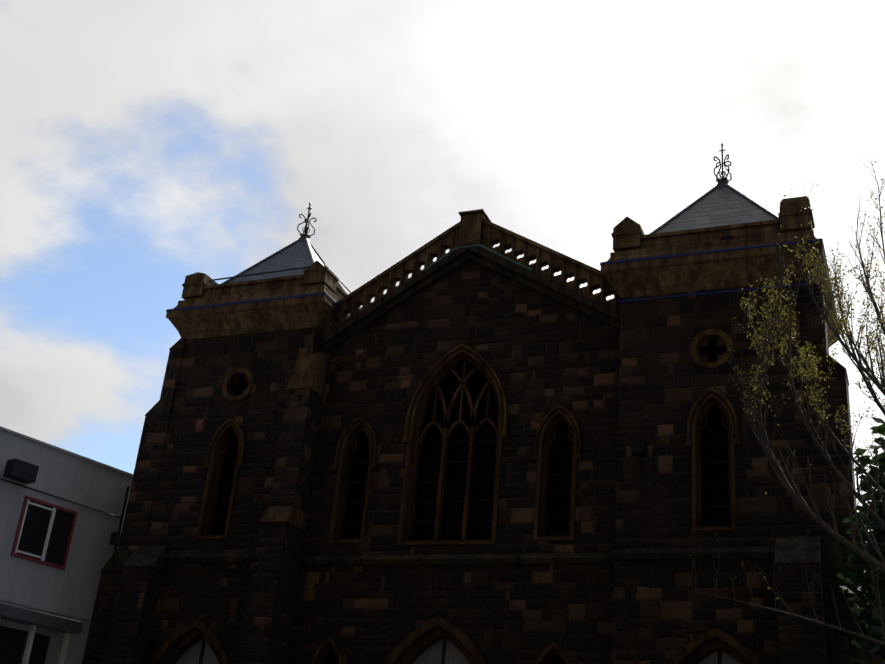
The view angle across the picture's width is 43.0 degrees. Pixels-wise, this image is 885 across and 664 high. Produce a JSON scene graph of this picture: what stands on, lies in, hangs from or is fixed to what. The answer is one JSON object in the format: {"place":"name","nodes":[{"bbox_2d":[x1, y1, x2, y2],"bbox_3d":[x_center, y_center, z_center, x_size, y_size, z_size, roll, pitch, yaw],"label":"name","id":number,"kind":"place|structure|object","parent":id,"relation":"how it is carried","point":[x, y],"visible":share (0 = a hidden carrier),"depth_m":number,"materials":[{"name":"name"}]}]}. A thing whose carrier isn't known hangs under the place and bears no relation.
{"place":"outdoors","nodes":[
{"label":"outdoors","id":0,"kind":"place"},
{"bbox_2d":[0,426,132,663],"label":"neighbour wall","id":1,"kind":"structure","parent":0,"point":[70,591],"depth_m":27.34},
{"bbox_2d":[0,625,50,663],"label":"window glass","id":2,"kind":"object","parent":1,"relation":"in","point":[13,641],"visible":1,"depth_m":25.93,"materials":[{"name":"black glass"}]},
{"bbox_2d":[0,602,83,633],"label":"neighbour awning","id":3,"kind":"object","parent":1,"relation":"attached to","point":[13,613],"visible":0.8,"depth_m":26.02,"materials":[{"name":"grey metal"}]},
{"bbox_2d":[11,496,77,569],"bbox_3d":[-9.568,4.840,27.023,0.070,1.440,1.490,-13,-30,35],"label":"window trim","id":4,"kind":"structure","parent":1,"relation":"in","point":[63,566],"depth_m":26.93,"materials":[{"name":"red wood"}]},
{"bbox_2d":[15,499,55,560],"bbox_3d":[-9.723,4.737,26.829,0.045,1.300,0.813,-13,-30,35],"label":"window frame","id":5,"kind":"object","parent":4,"relation":"in","point":[42,557],"visible":0.73,"depth_m":26.91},
{"bbox_2d":[17,500,73,565],"bbox_3d":[-9.574,4.841,27.027,0.009,1.300,1.350,-13,-30,35],"label":"window glass","id":6,"kind":"object","parent":4,"relation":"in","point":[34,530],"visible":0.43,"depth_m":27.04,"materials":[{"name":"black glass"}]},
{"bbox_2d":[0,458,130,552],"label":"neighbour fittings","id":7,"kind":"object","parent":1,"relation":"attached to","point":[21,471],"visible":0.75,"depth_m":26.69,"materials":[{"name":"grey metal"}]},
{"bbox_2d":[0,0,884,531],"label":"sky","id":8,"kind":"structure","parent":0,"point":[146,146],"materials":[{"name":"white"}]},
{"bbox_2d":[287,260,619,663],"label":"nave wall","id":9,"kind":"structure","parent":0,"point":[542,355],"depth_m":23.89,"materials":[{"name":"brown stone"}]},
{"bbox_2d":[82,242,883,663],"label":"church","id":10,"kind":"structure","parent":0,"point":[122,616],"depth_m":24.14,"materials":[{"name":"brown stone"}]},
{"bbox_2d":[320,227,459,337],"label":"gable parapet","id":11,"kind":"structure","parent":10,"relation":"on","point":[396,272],"depth_m":26.84,"materials":[{"name":"stone"}]},
{"bbox_2d":[149,329,761,663],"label":"window surrounds","id":12,"kind":"object","parent":10,"relation":"attached to","point":[309,370],"visible":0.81,"depth_m":24.33,"materials":[{"name":"stone"}]},
{"bbox_2d":[176,639,739,663],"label":"tympanum boards","id":13,"kind":"object","parent":10,"relation":"attached to","point":[432,654],"visible":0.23,"depth_m":23.02,"materials":[{"name":"grey wood"}]},
{"bbox_2d":[212,143,733,546],"bbox_3d":[0.345,2.179,26.129,13.403,13.890,3.601,-6,-27,24],"label":"ironwork","id":14,"kind":"object","parent":10,"relation":"attached to","point":[639,449],"visible":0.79,"depth_m":24.55,"materials":[{"name":"black metal"}]},
{"bbox_2d":[423,244,531,270],"bbox_3d":[0.797,-1.642,25.988,2.728,0.847,0.080,-5,-26,22],"label":"apex pipe","id":15,"kind":"object","parent":10,"relation":"attached to","point":[490,250],"visible":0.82,"depth_m":26.03,"materials":[{"name":"teal"}]},
{"bbox_2d":[227,188,775,283],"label":"tower roofs","id":16,"kind":"structure","parent":10,"relation":"on","point":[722,207],"depth_m":25.49,"materials":[{"name":"stone"}]},
{"bbox_2d":[221,178,778,290],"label":"roof trim","id":17,"kind":"structure","parent":16,"relation":"on","point":[721,184],"depth_m":26.30,"materials":[{"name":"grey metal"}]},
{"bbox_2d":[166,239,837,318],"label":"straps","id":18,"kind":"object","parent":10,"relation":"attached to","point":[787,243],"visible":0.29,"depth_m":23.54,"materials":[{"name":"blue"}]},
{"bbox_2d":[166,196,838,346],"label":"parapet","id":19,"kind":"structure","parent":10,"relation":"attached to","point":[709,271],"depth_m":24.41,"materials":[{"name":"brown stone"}]},
{"bbox_2d":[481,223,620,311],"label":"gable parapet","id":20,"kind":"structure","parent":10,"relation":"attached to","point":[569,271],"depth_m":25.30,"materials":[{"name":"stone"}]},
{"label":"church lawn","id":21,"kind":"structure","parent":0,"visible":0},
{"bbox_2d":[684,175,884,645],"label":"tree","id":22,"kind":"object","parent":21,"relation":"on","point":[762,439],"visible":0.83,"depth_m":16.41,"materials":[{"name":"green plant"}]},
{"bbox_2d":[836,417,884,663],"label":"evergreen","id":23,"kind":"object","parent":21,"relation":"on","point":[870,619],"visible":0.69,"depth_m":17.60,"materials":[{"name":"green plant"}]},
{"bbox_2d":[857,155,884,373],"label":"tree branches","id":24,"kind":"object","parent":21,"relation":"on","point":[880,223],"visible":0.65,"depth_m":20.59,"materials":[{"name":"brown plant"}]},
{"label":"ground","id":25,"kind":"structure","parent":0,"visible":0},
{"bbox_2d":[0,618,70,663],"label":"neighbour shop posts","id":26,"kind":"object","parent":25,"relation":"on","point":[29,643],"visible":1,"depth_m":26.18,"materials":[{"name":"white paint"}]},
{"bbox_2d":[145,327,320,663],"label":"tower","id":27,"kind":"structure","parent":25,"relation":"on","point":[213,598],"depth_m":26.11,"materials":[{"name":"brown stone"}]},
{"bbox_2d":[612,281,813,663],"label":"tower","id":28,"kind":"structure","parent":25,"relation":"on","point":[665,612],"depth_m":21.67,"materials":[{"name":"brown stone"}]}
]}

